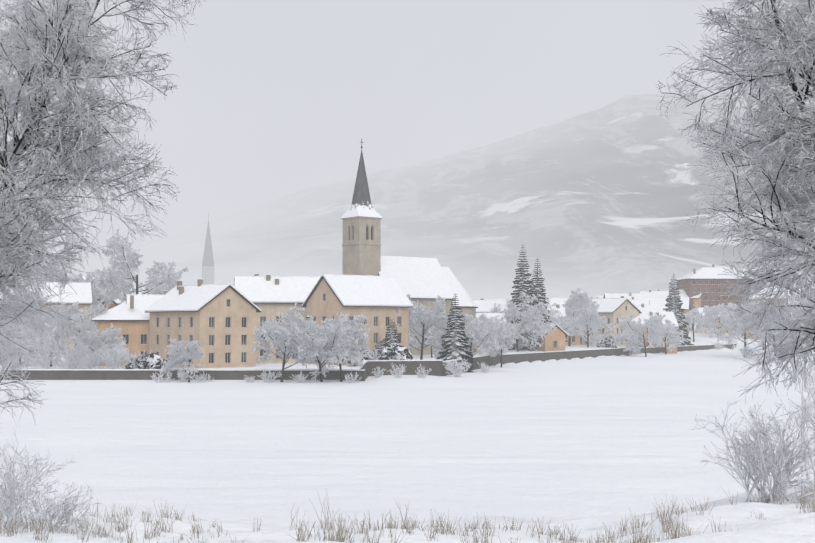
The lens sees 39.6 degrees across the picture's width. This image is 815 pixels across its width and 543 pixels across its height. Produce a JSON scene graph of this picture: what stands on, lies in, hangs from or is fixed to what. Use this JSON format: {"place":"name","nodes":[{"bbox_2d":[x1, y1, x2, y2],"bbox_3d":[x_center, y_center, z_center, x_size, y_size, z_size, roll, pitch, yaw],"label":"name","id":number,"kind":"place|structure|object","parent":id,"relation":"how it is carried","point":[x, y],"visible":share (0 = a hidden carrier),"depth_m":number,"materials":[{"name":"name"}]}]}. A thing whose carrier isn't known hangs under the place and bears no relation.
{"place":"outdoors","nodes":[
{"label":"outdoors","id":0,"kind":"place"},
{"bbox_2d":[0,323,814,542],"bbox_3d":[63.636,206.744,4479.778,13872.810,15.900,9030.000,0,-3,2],"label":"terrain","id":1,"kind":"structure","parent":0,"point":[587,446],"depth_m":79.41,"materials":[{"name":"white snow"}]},
{"bbox_2d":[0,296,39,358],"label":"tree","id":2,"kind":"object","parent":1,"relation":"on","point":[17,318],"visible":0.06,"depth_m":215.97,"materials":[{"name":"white plant"}]},
{"bbox_2d":[0,322,41,368],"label":"bush","id":3,"kind":"object","parent":1,"relation":"on","point":[10,347],"visible":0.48,"depth_m":183.34,"materials":[{"name":"white plant"}]},
{"bbox_2d":[0,453,59,527],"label":"bush","id":4,"kind":"object","parent":1,"relation":"on","point":[9,508],"visible":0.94,"depth_m":12.63,"materials":[{"name":"grey plant"}]},
{"bbox_2d":[0,189,62,427],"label":"tree frame","id":5,"kind":"object","parent":1,"relation":"on","point":[9,265],"visible":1,"depth_m":22.74,"materials":[{"name":"white plant"}]},
{"bbox_2d":[0,428,73,510],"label":"bush","id":6,"kind":"object","parent":1,"relation":"on","point":[32,467],"visible":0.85,"depth_m":15.28,"materials":[{"name":"grey plant"}]},
{"bbox_2d":[0,284,78,364],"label":"tree","id":7,"kind":"object","parent":1,"relation":"on","point":[33,318],"visible":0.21,"depth_m":200.10,"materials":[{"name":"white plant"}]},
{"bbox_2d":[16,325,72,368],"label":"bush","id":8,"kind":"object","parent":1,"relation":"on","point":[46,349],"visible":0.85,"depth_m":180.95,"materials":[{"name":"white plant"}]},
{"bbox_2d":[13,282,92,354],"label":"house","id":9,"kind":"structure","parent":1,"relation":"on","point":[83,295],"depth_m":233.81,"materials":[{"name":"beige paint"}]},
{"bbox_2d":[13,473,102,533],"bbox_3d":[-3.801,2.532,12.295,0.850,0.719,0.676,2,-3,-40],"label":"bush","id":10,"kind":"object","parent":1,"relation":"on","point":[51,507],"visible":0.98,"depth_m":12.30,"materials":[{"name":"grey plant"}]},
{"bbox_2d":[12,292,108,366],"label":"tree","id":11,"kind":"object","parent":1,"relation":"on","point":[47,320],"visible":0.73,"depth_m":196.50,"materials":[{"name":"white plant"}]},
{"bbox_2d":[46,336,93,368],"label":"bush","id":12,"kind":"object","parent":1,"relation":"on","point":[78,351],"visible":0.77,"depth_m":182.27,"materials":[{"name":"white plant"}]},
{"bbox_2d":[31,258,110,317],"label":"tree","id":13,"kind":"object","parent":1,"relation":"on","point":[96,279],"visible":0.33,"depth_m":251.25,"materials":[{"name":"white plant"}]},
{"bbox_2d":[65,267,105,292],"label":"tree","id":14,"kind":"object","parent":1,"relation":"on","point":[91,271],"visible":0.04,"depth_m":297.94,"materials":[{"name":"white plant"}]},
{"bbox_2d":[78,344,104,368],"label":"bush","id":15,"kind":"object","parent":1,"relation":"on","point":[91,361],"visible":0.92,"depth_m":181.28,"materials":[{"name":"white plant"}]},
{"bbox_2d":[69,309,127,362],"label":"tree","id":16,"kind":"object","parent":1,"relation":"on","point":[101,339],"visible":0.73,"depth_m":186.24,"materials":[{"name":"white plant"}]},
{"bbox_2d":[0,0,205,362],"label":"tree frame","id":17,"kind":"object","parent":1,"relation":"on","point":[71,46],"visible":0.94,"depth_m":24.65,"materials":[{"name":"white plant"}]},
{"bbox_2d":[93,297,118,313],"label":"house","id":18,"kind":"structure","parent":1,"relation":"on","point":[115,304],"depth_m":266.44,"materials":[{"name":"orange paint"}]},
{"bbox_2d":[94,342,133,368],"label":"bush","id":19,"kind":"object","parent":1,"relation":"on","point":[114,359],"visible":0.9,"depth_m":180.24,"materials":[{"name":"white plant"}]},
{"bbox_2d":[91,294,149,365],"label":"hipped house","id":20,"kind":"structure","parent":1,"relation":"on","point":[131,321],"depth_m":200.53,"materials":[{"name":"paint"}]},
{"bbox_2d":[105,286,151,304],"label":"house","id":21,"kind":"structure","parent":1,"relation":"on","point":[118,301],"depth_m":297.61,"materials":[{"name":"white paint"}]},
{"bbox_2d":[117,350,150,368],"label":"bush","id":22,"kind":"object","parent":1,"relation":"on","point":[133,360],"visible":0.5,"depth_m":178.60,"materials":[{"name":"white plant"}]},
{"bbox_2d":[90,228,188,307],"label":"tree","id":23,"kind":"object","parent":1,"relation":"on","point":[120,280],"visible":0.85,"depth_m":262.58,"materials":[{"name":"white plant"}]},
{"bbox_2d":[125,353,168,368],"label":"hedge","id":24,"kind":"object","parent":1,"relation":"on","point":[154,361],"visible":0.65,"depth_m":178.34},
{"bbox_2d":[126,290,167,313],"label":"house","id":25,"kind":"structure","parent":1,"relation":"on","point":[142,302],"depth_m":243.36,"materials":[{"name":"white paint"}]},
{"bbox_2d":[150,371,172,381],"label":"bush","id":26,"kind":"object","parent":1,"relation":"on","point":[161,375],"visible":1,"depth_m":171.29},
{"bbox_2d":[0,369,364,380],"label":"quay wall","id":27,"kind":"structure","parent":1,"relation":"on","point":[119,374],"depth_m":175.63,"materials":[{"name":"stone"}]},
{"bbox_2d":[161,338,205,381],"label":"tree","id":28,"kind":"object","parent":1,"relation":"on","point":[178,353],"visible":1,"depth_m":171.16,"materials":[{"name":"white plant"}]},
{"bbox_2d":[177,368,192,381],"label":"bush","id":29,"kind":"object","parent":1,"relation":"on","point":[183,377],"visible":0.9,"depth_m":171.42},
{"bbox_2d":[187,371,213,382],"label":"bush","id":30,"kind":"object","parent":1,"relation":"on","point":[200,378],"visible":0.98,"depth_m":170.99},
{"bbox_2d":[144,278,261,367],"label":"gabled house","id":31,"kind":"structure","parent":1,"relation":"on","point":[218,321],"depth_m":193.18,"materials":[{"name":"beige paint"}]},
{"bbox_2d":[202,214,213,283],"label":"spire","id":32,"kind":"structure","parent":1,"relation":"on","point":[208,269],"depth_m":420.87,"materials":[{"name":"grey stone"}]},
{"bbox_2d":[244,375,255,382],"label":"bush","id":33,"kind":"object","parent":1,"relation":"on","point":[248,379],"visible":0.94,"depth_m":171.00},
{"bbox_2d":[257,367,281,382],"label":"bush","id":34,"kind":"object","parent":1,"relation":"on","point":[268,376],"visible":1,"depth_m":170.73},
{"bbox_2d":[234,273,320,362],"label":"building","id":35,"kind":"structure","parent":1,"relation":"on","point":[269,296],"depth_m":209.36,"materials":[{"name":"paint"}]},
{"bbox_2d":[249,301,347,381],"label":"tree","id":36,"kind":"object","parent":1,"relation":"on","point":[281,334],"visible":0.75,"depth_m":170.34,"materials":[{"name":"white plant"}]},
{"bbox_2d":[290,371,308,382],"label":"bush","id":37,"kind":"object","parent":1,"relation":"on","point":[300,377],"visible":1,"depth_m":170.91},
{"bbox_2d":[284,312,366,381],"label":"tree","id":38,"kind":"object","parent":1,"relation":"on","point":[342,351],"visible":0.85,"depth_m":167.68,"materials":[{"name":"white plant"}]},
{"bbox_2d":[294,316,372,381],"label":"tree","id":39,"kind":"object","parent":1,"relation":"on","point":[359,334],"visible":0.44,"depth_m":171.12,"materials":[{"name":"white plant"}]},
{"bbox_2d":[345,372,361,382],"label":"bush","id":40,"kind":"object","parent":1,"relation":"on","point":[347,378],"visible":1,"depth_m":170.49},
{"bbox_2d":[302,274,413,364],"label":"house","id":41,"kind":"structure","parent":1,"relation":"on","point":[377,301],"depth_m":203.37,"materials":[{"name":"beige paint"}]},
{"bbox_2d":[346,348,373,366],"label":"hedge","id":42,"kind":"object","parent":1,"relation":"on","point":[365,358],"visible":0.06,"depth_m":193.38,"materials":[{"name":"white plant"}]},
{"bbox_2d":[369,348,379,359],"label":"bush","id":43,"kind":"object","parent":1,"relation":"on","point":[375,355],"visible":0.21,"depth_m":194.61,"materials":[{"name":"white plant"}]},
{"bbox_2d":[371,367,384,377],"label":"bush","id":44,"kind":"object","parent":1,"relation":"on","point":[378,372],"visible":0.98,"depth_m":185.01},
{"bbox_2d":[372,339,384,358],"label":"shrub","id":45,"kind":"object","parent":1,"relation":"on","point":[379,345],"visible":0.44,"depth_m":197.14,"materials":[{"name":"white plant"}]},
{"bbox_2d":[383,319,403,346],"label":"conifer","id":46,"kind":"object","parent":1,"relation":"on","point":[392,337],"visible":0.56,"depth_m":197.97,"materials":[{"name":"grey plant"}]},
{"bbox_2d":[377,343,412,359],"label":"hedge","id":47,"kind":"object","parent":1,"relation":"on","point":[390,352],"visible":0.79,"depth_m":195.22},
{"bbox_2d":[387,363,406,377],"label":"bush","id":48,"kind":"object","parent":1,"relation":"on","point":[400,371],"visible":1,"depth_m":184.86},
{"bbox_2d":[0,478,814,542],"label":"dry grass bank","id":49,"kind":"structure","parent":1,"relation":"on","point":[442,527],"depth_m":12.19,"materials":[{"name":"beige plant"}]},
{"bbox_2d":[341,139,477,354],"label":"church","id":50,"kind":"structure","parent":1,"relation":"on","point":[424,281],"depth_m":246.94,"materials":[{"name":"stone"}]},
{"bbox_2d":[415,364,431,377],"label":"bush","id":51,"kind":"object","parent":1,"relation":"on","point":[422,372],"visible":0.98,"depth_m":184.72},
{"bbox_2d":[409,318,439,357],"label":"tree","id":52,"kind":"object","parent":1,"relation":"on","point":[413,343],"visible":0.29,"depth_m":234.83,"materials":[{"name":"white plant"}]},
{"bbox_2d":[361,354,497,378],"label":"quay wall","id":53,"kind":"structure","parent":1,"relation":"on","point":[437,367],"depth_m":189.83,"materials":[{"name":"stone"}]},
{"bbox_2d":[396,294,470,359],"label":"tree","id":54,"kind":"object","parent":1,"relation":"on","point":[438,316],"visible":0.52,"depth_m":210.98,"materials":[{"name":"white plant"}]},
{"bbox_2d":[437,294,474,372],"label":"conifer","id":55,"kind":"object","parent":1,"relation":"on","point":[455,341],"visible":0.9,"depth_m":206.17,"materials":[{"name":"grey plant"}]},
{"bbox_2d":[443,358,471,376],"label":"bush","id":56,"kind":"object","parent":1,"relation":"on","point":[453,370],"visible":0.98,"depth_m":188.59,"materials":[{"name":"white plant"}]},
{"bbox_2d":[424,313,514,370],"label":"tree","id":57,"kind":"object","parent":1,"relation":"on","point":[490,336],"visible":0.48,"depth_m":209.68,"materials":[{"name":"white plant"}]},
{"bbox_2d":[478,362,489,372],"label":"bush","id":58,"kind":"object","parent":1,"relation":"on","point":[484,367],"visible":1,"depth_m":203.52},
{"bbox_2d":[469,314,508,344],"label":"tree","id":59,"kind":"object","parent":1,"relation":"on","point":[482,317],"visible":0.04,"depth_m":250.19,"materials":[{"name":"white plant"}]},
{"bbox_2d":[476,313,506,351],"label":"house","id":60,"kind":"structure","parent":1,"relation":"on","point":[488,315],"depth_m":268.02,"materials":[{"name":"white paint"}]},
{"bbox_2d":[473,298,511,324],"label":"house","id":61,"kind":"structure","parent":1,"relation":"on","point":[482,304],"depth_m":296.67,"materials":[{"name":"paint"}]},
{"bbox_2d":[476,319,518,366],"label":"tree","id":62,"kind":"object","parent":1,"relation":"on","point":[506,340],"visible":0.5,"depth_m":228.88,"materials":[{"name":"white plant"}]},
{"bbox_2d":[485,291,559,351],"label":"tree","id":63,"kind":"object","parent":1,"relation":"on","point":[533,316],"visible":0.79,"depth_m":268.63,"materials":[{"name":"white plant"}]},
{"bbox_2d":[507,245,541,350],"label":"conifer","id":64,"kind":"object","parent":1,"relation":"on","point":[522,281],"visible":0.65,"depth_m":279.72,"materials":[{"name":"grey plant"}]},
{"bbox_2d":[525,259,551,349],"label":"conifer","id":65,"kind":"object","parent":1,"relation":"on","point":[537,290],"visible":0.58,"depth_m":285.22,"materials":[{"name":"grey plant"}]},
{"bbox_2d":[534,323,568,351],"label":"house","id":66,"kind":"structure","parent":1,"relation":"on","point":[555,341],"depth_m":276.85,"materials":[{"name":"paint"}]},
{"bbox_2d":[543,298,567,304],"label":"town house","id":67,"kind":"structure","parent":1,"relation":"on","point":[560,301],"depth_m":457.64,"materials":[{"name":"grey paint"}]},
{"bbox_2d":[548,314,572,339],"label":"tree","id":68,"kind":"object","parent":1,"relation":"on","point":[565,320],"visible":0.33,"depth_m":295.33,"materials":[{"name":"white plant"}]},
{"bbox_2d":[546,304,579,344],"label":"house","id":69,"kind":"structure","parent":1,"relation":"on","point":[575,339],"depth_m":340.24,"materials":[{"name":"orange paint"}]},
{"bbox_2d":[549,288,602,345],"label":"tree","id":70,"kind":"object","parent":1,"relation":"on","point":[577,299],"visible":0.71,"depth_m":317.59,"materials":[{"name":"white plant"}]},
{"bbox_2d":[565,305,616,347],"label":"tree","id":71,"kind":"object","parent":1,"relation":"on","point":[581,323],"visible":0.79,"depth_m":311.41,"materials":[{"name":"white plant"}]},
{"bbox_2d":[583,333,598,346],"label":"bush","id":72,"kind":"object","parent":1,"relation":"on","point":[593,340],"visible":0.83,"depth_m":327.18,"materials":[{"name":"white plant"}]},
{"bbox_2d":[597,335,616,347],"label":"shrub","id":73,"kind":"object","parent":1,"relation":"on","point":[606,343],"visible":0.62,"depth_m":318.30,"materials":[{"name":"grey plant"}]},
{"bbox_2d":[580,296,641,346],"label":"school house","id":74,"kind":"structure","parent":1,"relation":"on","point":[612,310],"depth_m":336.69,"materials":[{"name":"paint"}]},
{"bbox_2d":[498,343,735,363],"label":"quay wall","id":75,"kind":"structure","parent":1,"relation":"on","point":[516,358],"depth_m":284.40,"materials":[{"name":"stone"}]},
{"bbox_2d":[603,292,645,298],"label":"town house","id":76,"kind":"structure","parent":1,"relation":"on","point":[629,295],"depth_m":479.63,"materials":[{"name":"beige paint"}]},
{"bbox_2d":[611,297,648,304],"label":"house","id":77,"kind":"structure","parent":1,"relation":"on","point":[638,301],"depth_m":395.08,"materials":[{"name":"beige paint"}]},
{"bbox_2d":[609,314,665,356],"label":"tree","id":78,"kind":"object","parent":1,"relation":"on","point":[635,330],"visible":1,"depth_m":302.10,"materials":[{"name":"white plant"}]},
{"bbox_2d":[635,303,667,311],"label":"orange house","id":79,"kind":"structure","parent":1,"relation":"on","point":[642,307],"depth_m":380.70,"materials":[{"name":"paint"}]},
{"bbox_2d":[629,311,678,353],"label":"house","id":80,"kind":"structure","parent":1,"relation":"on","point":[669,316],"depth_m":338.05,"materials":[{"name":"orange paint"}]},
{"bbox_2d":[640,289,668,296],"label":"house","id":81,"kind":"structure","parent":1,"relation":"on","point":[658,293],"depth_m":515.48,"materials":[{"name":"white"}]},
{"bbox_2d":[653,318,683,353],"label":"tree","id":82,"kind":"object","parent":1,"relation":"on","point":[671,334],"visible":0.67,"depth_m":326.48,"materials":[{"name":"white plant"}]},
{"bbox_2d":[648,297,690,331],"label":"house","id":83,"kind":"structure","parent":1,"relation":"on","point":[686,306],"depth_m":424.55,"materials":[{"name":"paint"}]},
{"bbox_2d":[663,273,693,345],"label":"conifer","id":84,"kind":"object","parent":1,"relation":"on","point":[674,304],"visible":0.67,"depth_m":357.92,"materials":[{"name":"grey plant"}]},
{"bbox_2d":[666,289,701,307],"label":"house","id":85,"kind":"structure","parent":1,"relation":"on","point":[697,301],"depth_m":458.99,"materials":[{"name":"paint"}]},
{"bbox_2d":[681,308,704,341],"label":"tree","id":86,"kind":"object","parent":1,"relation":"on","point":[693,316],"visible":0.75,"depth_m":380.55,"materials":[{"name":"white plant"}]},
{"bbox_2d":[675,264,753,316],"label":"large building","id":87,"kind":"structure","parent":1,"relation":"on","point":[706,282],"depth_m":460.42,"materials":[{"name":"red brick"}]},
{"bbox_2d":[696,307,732,333],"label":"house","id":88,"kind":"structure","parent":1,"relation":"on","point":[700,310],"depth_m":413.09,"materials":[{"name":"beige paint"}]},
{"bbox_2d":[709,341,725,348],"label":"bush","id":89,"kind":"object","parent":1,"relation":"on","point":[717,346],"visible":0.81,"depth_m":367.33,"materials":[{"name":"white plant"}]},
{"bbox_2d":[703,302,736,334],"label":"tree","id":90,"kind":"object","parent":1,"relation":"on","point":[709,317],"visible":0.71,"depth_m":396.77,"materials":[{"name":"white plant"}]},
{"bbox_2d":[655,0,814,449],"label":"tree frame","id":91,"kind":"object","parent":1,"relation":"on","point":[788,128],"visible":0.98,"depth_m":23.35,"materials":[{"name":"white plant"}]},
{"bbox_2d":[706,301,772,356],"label":"tree","id":92,"kind":"object","parent":1,"relation":"on","point":[730,322],"visible":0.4,"depth_m":299.69,"materials":[{"name":"white plant"}]},
{"bbox_2d":[739,345,758,358],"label":"bush","id":93,"kind":"object","parent":1,"relation":"on","point":[745,351],"visible":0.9,"depth_m":288.01,"materials":[{"name":"white plant"}]},
{"bbox_2d":[690,398,814,502],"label":"bush","id":94,"kind":"object","parent":1,"relation":"on","point":[767,463],"visible":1,"depth_m":14.74,"materials":[{"name":"grey plant"}]},
{"bbox_2d":[741,305,771,339],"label":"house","id":95,"kind":"structure","parent":1,"relation":"on","point":[748,334],"depth_m":393.50,"materials":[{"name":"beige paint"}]},
{"bbox_2d":[739,299,796,355],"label":"tree","id":96,"kind":"object","parent":1,"relation":"on","point":[763,335],"visible":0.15,"depth_m":277.91,"materials":[{"name":"white plant"}]},
{"bbox_2d":[750,289,790,307],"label":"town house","id":97,"kind":"structure","parent":1,"relation":"on","point":[779,299],"depth_m":431.52,"materials":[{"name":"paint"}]},
{"bbox_2d":[744,303,803,349],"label":"tree","id":98,"kind":"object","parent":1,"relation":"on","point":[752,330],"depth_m":325.77,"materials":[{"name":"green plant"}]},
{"bbox_2d":[752,285,795,293],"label":"house","id":99,"kind":"structure","parent":1,"relation":"on","point":[775,287],"depth_m":449.01,"materials":[{"name":"beige paint"}]},
{"bbox_2d":[774,341,790,358],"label":"bush","id":100,"kind":"object","parent":1,"relation":"on","point":[781,351],"visible":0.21,"depth_m":257.89,"materials":[{"name":"grey plant"}]},
{"bbox_2d":[756,306,814,346],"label":"tree","id":101,"kind":"object","parent":1,"relation":"on","point":[776,332],"visible":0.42,"depth_m":256.21,"materials":[{"name":"white plant"}]},
{"bbox_2d":[762,358,814,484],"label":"bush","id":102,"kind":"object","parent":1,"relation":"on","point":[806,410],"visible":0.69,"depth_m":17.26,"materials":[{"name":"grey plant"}]},
{"bbox_2d":[791,343,811,358],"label":"bush","id":103,"kind":"object","parent":1,"relation":"on","point":[800,354],"visible":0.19,"depth_m":236.23,"materials":[{"name":"white plant"}]},
{"bbox_2d":[789,285,814,351],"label":"tree","id":104,"kind":"object","parent":1,"relation":"on","point":[805,303],"visible":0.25,"depth_m":295.19,"materials":[{"name":"white plant"}]},
{"bbox_2d":[0,92,814,300],"bbox_3d":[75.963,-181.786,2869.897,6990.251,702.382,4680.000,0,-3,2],"label":"mountain terrain","id":105,"kind":"structure","parent":0,"point":[600,201],"depth_m":1930.84,"materials":[{"name":"white snow"}]},
{"bbox_2d":[0,0,814,267],"label":"sky","id":106,"kind":"structure","parent":0,"point":[273,100],"materials":[{"name":"grey"}]}
]}

